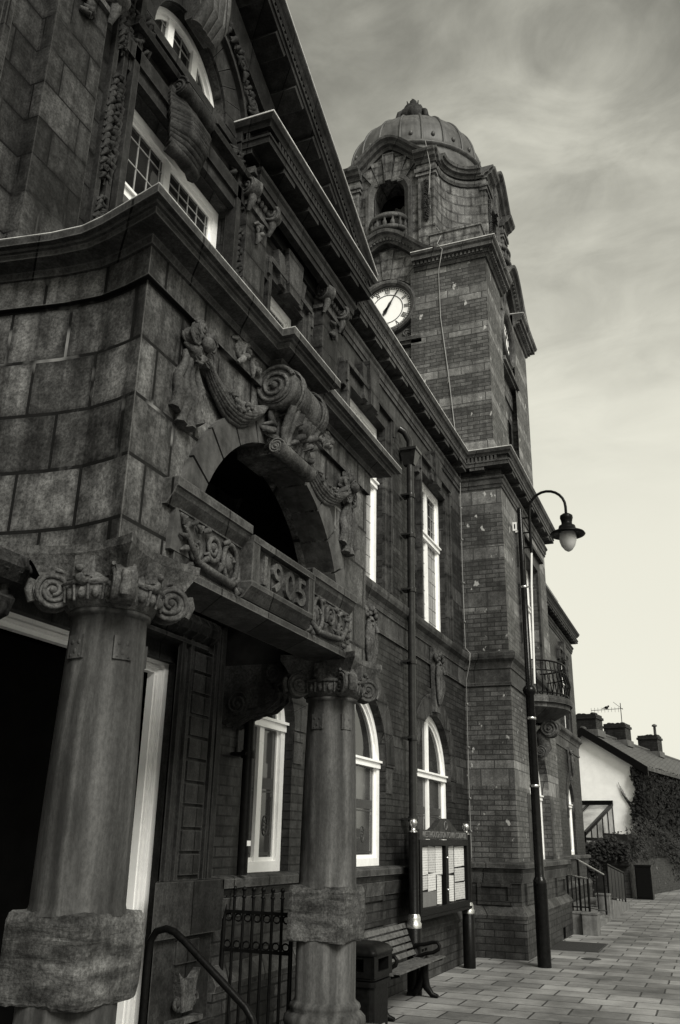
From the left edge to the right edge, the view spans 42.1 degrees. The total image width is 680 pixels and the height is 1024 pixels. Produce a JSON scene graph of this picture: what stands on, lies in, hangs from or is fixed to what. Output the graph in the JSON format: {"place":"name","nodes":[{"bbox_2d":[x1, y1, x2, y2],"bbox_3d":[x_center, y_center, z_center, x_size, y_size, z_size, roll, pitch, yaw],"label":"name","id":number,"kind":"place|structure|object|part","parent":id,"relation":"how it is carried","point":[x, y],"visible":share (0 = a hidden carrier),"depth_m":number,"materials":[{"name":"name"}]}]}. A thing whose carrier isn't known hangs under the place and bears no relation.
{"place":"outdoors","nodes":[
{"label":"outdoors","id":0,"kind":"place"},
{"bbox_2d":[286,0,679,759],"label":"sky","id":1,"kind":"structure","parent":0,"point":[576,103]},
{"bbox_2d":[388,889,679,1023],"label":"pavement","id":2,"kind":"structure","parent":0,"point":[632,976],"depth_m":10.90,"materials":[{"name":"stone"}]},
{"bbox_2d":[0,0,592,1023],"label":"town hall","id":3,"kind":"structure","parent":2,"relation":"on","point":[266,484],"depth_m":6.90,"materials":[{"name":"stone"}]},
{"bbox_2d":[122,110,217,247],"bbox_3d":[-1.541,-2.065,7.432,0.120,2.370,1.720,-7,-22,21],"label":"window","id":4,"kind":"structure","parent":3,"relation":"in","point":[148,165],"depth_m":7.70,"materials":[{"name":"white paint"}]},
{"bbox_2d":[155,6,213,106],"bbox_3d":[-1.494,-4.241,8.248,0.075,0.680,1.240,-7,-22,21],"label":"window","id":5,"kind":"structure","parent":3,"relation":"in","point":[172,28],"depth_m":8.34,"materials":[{"name":"white paint"}]},
{"bbox_2d":[138,925,256,1023],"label":"handrail","id":6,"kind":"object","parent":3,"relation":"attached to","point":[213,972],"visible":1,"depth_m":5.61,"materials":[{"name":"black metal"}]},
{"bbox_2d":[219,886,292,1023],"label":"iron gate","id":7,"kind":"structure","parent":3,"relation":"attached to","point":[231,948],"depth_m":6.74,"materials":[{"name":"black metal"}]},
{"bbox_2d":[247,709,288,872],"bbox_3d":[-0.729,2.338,8.060,0.120,1.760,0.930,-7,-22,21],"label":"window","id":8,"kind":"structure","parent":3,"relation":"in","point":[269,735],"depth_m":8.15,"materials":[{"name":"white paint"}]},
{"bbox_2d":[270,297,290,327],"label":"window","id":9,"kind":"structure","parent":3,"relation":"in","point":[280,316],"depth_m":9.71,"materials":[{"name":"grey glass"}]},
{"bbox_2d":[350,398,378,582],"bbox_3d":[0.225,-0.261,11.360,0.120,2.360,1.340,-7,-22,21],"label":"window","id":10,"kind":"structure","parent":3,"relation":"in","point":[370,499],"depth_m":11.73,"materials":[{"name":"white paint"}]},
{"bbox_2d":[355,703,382,866],"bbox_3d":[0.145,2.996,10.121,0.120,1.990,1.730,-7,-22,21],"label":"window","id":11,"kind":"structure","parent":3,"relation":"in","point":[368,764],"depth_m":10.55,"materials":[{"name":"white paint"}]},
{"bbox_2d":[422,482,440,631],"bbox_3d":[1.379,0.723,14.041,0.120,2.420,1.340,-7,-22,21],"label":"window","id":12,"kind":"structure","parent":3,"relation":"in","point":[431,549],"depth_m":14.32,"materials":[{"name":"white paint"}]},
{"bbox_2d":[417,716,447,839],"bbox_3d":[1.268,3.963,12.729,0.120,2.030,1.770,-7,-22,21],"label":"window","id":13,"kind":"structure","parent":3,"relation":"in","point":[431,778],"depth_m":12.98,"materials":[{"name":"white paint"}]},
{"bbox_2d":[526,570,532,658],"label":"window","id":14,"kind":"structure","parent":3,"relation":"in","point":[529,608],"depth_m":18.03,"materials":[{"name":"white paint"}]},
{"bbox_2d":[530,771,544,858],"bbox_3d":[3.489,5.263,16.093,0.120,2.010,2.000,-7,-22,21],"label":"window","id":15,"kind":"structure","parent":3,"relation":"in","point":[541,799],"depth_m":16.77,"materials":[{"name":"white paint"}]},
{"bbox_2d":[569,791,574,854],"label":"window","id":16,"kind":"structure","parent":3,"relation":"in","point":[570,805],"depth_m":24.68,"materials":[{"name":"white paint"}]},
{"bbox_2d":[355,940,392,1023],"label":"litter bin","id":17,"kind":"object","parent":2,"relation":"on","point":[373,966],"visible":0.53,"depth_m":7.62,"materials":[{"name":"black plastic"}]},
{"bbox_2d":[363,922,444,1021],"bbox_3d":[0.636,4.854,9.395,0.552,0.763,1.620,-7,-22,21],"label":"park bench","id":18,"kind":"object","parent":2,"relation":"on","point":[409,965],"visible":0.64,"depth_m":9.86,"materials":[{"name":"grey wood"}]},
{"bbox_2d":[406,818,475,995],"bbox_3d":[1.340,5.005,11.479,0.190,1.930,2.717,-7,-22,21],"label":"notice board","id":19,"kind":"object","parent":2,"relation":"on","point":[446,832],"visible":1,"depth_m":11.41,"materials":[{"name":"black metal"}]},
{"bbox_2d":[422,847,427,874],"bbox_3d":[1.032,4.301,10.875,0.003,0.335,0.340,-7,-22,21],"label":"notice sheet","id":20,"kind":"object","parent":19,"relation":"attached to","point":[425,858],"visible":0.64,"depth_m":10.92,"materials":[{"name":"white paper"}]},
{"bbox_2d":[423,875,427,889],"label":"notice sheet","id":21,"kind":"object","parent":19,"relation":"attached to","point":[425,882],"visible":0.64,"depth_m":10.84,"materials":[{"name":"beige paper"}]},
{"bbox_2d":[423,891,436,907],"bbox_3d":[1.089,4.771,10.874,0.003,0.176,0.710,-7,-22,21],"label":"notice sheet","id":22,"kind":"object","parent":19,"relation":"attached to","point":[429,899],"visible":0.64,"depth_m":10.92,"materials":[{"name":"white paper"}]},
{"bbox_2d":[428,846,434,872],"bbox_3d":[1.160,4.399,11.175,0.003,0.328,0.300,-7,-22,21],"label":"notice sheet","id":23,"kind":"object","parent":19,"relation":"attached to","point":[431,859],"visible":0.86,"depth_m":11.17,"materials":[{"name":"beige paper"}]},
{"bbox_2d":[428,873,435,891],"bbox_3d":[1.155,4.647,11.083,0.003,0.208,0.340,-7,-22,21],"label":"notice sheet","id":24,"kind":"object","parent":19,"relation":"attached to","point":[432,882],"visible":1,"depth_m":11.08,"materials":[{"name":"white paper"}]},
{"bbox_2d":[435,846,441,874],"bbox_3d":[1.281,4.519,11.452,0.003,0.344,0.310,-7,-22,21],"label":"notice sheet","id":25,"kind":"object","parent":19,"relation":"attached to","point":[438,860],"visible":1,"depth_m":11.44,"materials":[{"name":"white paper"}]},
{"bbox_2d":[437,875,441,903],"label":"notice sheet","id":26,"kind":"object","parent":19,"relation":"attached to","point":[439,891],"visible":1,"depth_m":11.33,"materials":[{"name":"white paper"}]},
{"bbox_2d":[448,846,453,873],"bbox_3d":[1.480,4.693,11.911,0.003,0.362,0.390,-7,-22,21],"label":"notice sheet","id":27,"kind":"object","parent":19,"relation":"attached to","point":[451,859],"visible":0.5,"depth_m":11.97,"materials":[{"name":"beige paper"}]},
{"bbox_2d":[449,875,453,900],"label":"notice sheet","id":28,"kind":"object","parent":19,"relation":"attached to","point":[451,887],"visible":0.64,"depth_m":11.84,"materials":[{"name":"white paper"}]},
{"bbox_2d":[454,846,463,866],"bbox_3d":[1.666,4.819,12.354,0.003,0.272,0.520,-7,-22,21],"label":"notice sheet","id":29,"kind":"object","parent":19,"relation":"attached to","point":[458,855],"visible":0.86,"depth_m":12.35,"materials":[{"name":"white paper"}]},
{"bbox_2d":[454,867,463,881],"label":"notice sheet","id":30,"kind":"object","parent":19,"relation":"attached to","point":[459,874],"visible":1,"depth_m":12.25,"materials":[{"name":"beige paper"}]},
{"bbox_2d":[454,881,464,900],"bbox_3d":[1.657,5.234,12.195,0.006,0.230,0.530,-7,-22,21],"label":"notice sheet","id":31,"kind":"object","parent":19,"relation":"attached to","point":[460,890],"visible":1,"depth_m":12.20,"materials":[{"name":"beige paper"}]},
{"bbox_2d":[512,490,585,967],"bbox_3d":[3.381,3.006,13.546,1.170,7.192,0.570,-7,-22,21],"label":"street lamp","id":32,"kind":"object","parent":2,"relation":"on","point":[567,533],"visible":1,"depth_m":13.64,"materials":[{"name":"metal"}]},
{"bbox_2d":[572,910,584,934],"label":"concrete block","id":33,"kind":"structure","parent":2,"relation":"on","point":[577,922],"depth_m":17.15,"materials":[{"name":"grey concrete"}]},
{"bbox_2d":[566,874,590,911],"bbox_3d":[4.712,7.527,17.458,0.451,0.680,0.044,-10,-23,28],"label":"railing","id":34,"kind":"object","parent":33,"relation":"on","point":[588,893],"visible":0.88,"depth_m":17.43,"materials":[{"name":"black metal"}]},
{"bbox_2d":[551,941,607,951],"bbox_3d":[4.077,7.397,15.042,0.800,0.018,1.400,-7,-22,21],"label":"cellar grate","id":35,"kind":"object","parent":2,"relation":"on","point":[580,946],"visible":0.96,"depth_m":14.91,"materials":[{"name":"grey metal"}]},
{"bbox_2d":[581,957,600,959],"bbox_3d":[3.831,6.814,13.466,0.300,0.005,0.300,-7,-22,21],"label":"drain cover","id":36,"kind":"object","parent":2,"relation":"on","point":[587,958],"visible":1,"depth_m":13.46,"materials":[{"name":"grey metal"}]},
{"bbox_2d":[581,911,600,935],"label":"concrete block","id":37,"kind":"structure","parent":2,"relation":"on","point":[591,922],"depth_m":16.96,"materials":[{"name":"grey concrete"}]},
{"bbox_2d":[582,800,614,842],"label":"lean to glasshouse","id":38,"kind":"structure","parent":2,"relation":"on","point":[598,818],"depth_m":33.65,"materials":[{"name":"grey glass"}]},
{"bbox_2d":[573,897,629,927],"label":"entrance ramp","id":39,"kind":"structure","parent":2,"relation":"on","point":[618,908],"depth_m":21.27,"materials":[{"name":"concrete"}]},
{"bbox_2d":[577,859,607,914],"bbox_3d":[5.478,8.153,19.109,0.047,1.240,3.448,-8,-22,22],"label":"railing","id":40,"kind":"object","parent":39,"relation":"on","point":[578,874],"visible":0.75,"depth_m":19.50,"materials":[{"name":"black metal"}]},
{"bbox_2d":[606,863,626,901],"bbox_3d":[7.133,9.589,22.752,0.046,1.060,3.946,-7,-22,21],"label":"railing","id":41,"kind":"object","parent":39,"relation":"on","point":[616,884],"visible":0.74,"depth_m":22.51,"materials":[{"name":"black metal"}]},
{"bbox_2d":[595,893,611,917],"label":"concrete block","id":42,"kind":"structure","parent":2,"relation":"on","point":[602,902],"depth_m":20.64,"materials":[{"name":"grey concrete"}]},
{"bbox_2d":[576,702,679,833],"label":"white house","id":43,"kind":"structure","parent":2,"relation":"on","point":[611,754],"depth_m":35.55,"materials":[{"name":"paint"}]},
{"bbox_2d":[618,766,679,881],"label":"ivy","id":44,"kind":"object","parent":43,"relation":"attached to","point":[656,798],"visible":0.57,"depth_m":34.94,"materials":[{"name":"grey plant"}]},
{"bbox_2d":[585,816,679,896],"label":"hedge","id":45,"kind":"object","parent":2,"relation":"on","point":[617,848],"visible":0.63,"depth_m":29.59,"materials":[{"name":"grey plant"}]},
{"bbox_2d":[602,857,679,897],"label":"garden wall","id":46,"kind":"structure","parent":2,"relation":"on","point":[663,880],"depth_m":32.29,"materials":[{"name":"stone"}]},
{"bbox_2d":[634,864,654,899],"bbox_3d":[9.967,12.105,28.890,0.540,1.030,0.720,-7,-22,21],"label":"utility cabinet","id":47,"kind":"object","parent":2,"relation":"on","point":[644,882],"visible":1,"depth_m":28.59,"materials":[{"name":"black metal"}]},
{"bbox_3d":[9.836,12.009,28.582,0.420,0.870,0.015,-7,-22,21],"label":"cabinet door","id":48,"kind":"part","parent":47,"relation":"part of","materials":[{"name":"black metal"}]},
{"bbox_2d":[649,931,679,937],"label":"stone","id":49,"kind":"object","parent":2,"relation":"on","point":[665,934],"visible":1,"depth_m":17.29,"materials":[{"name":"stone"}]}
]}

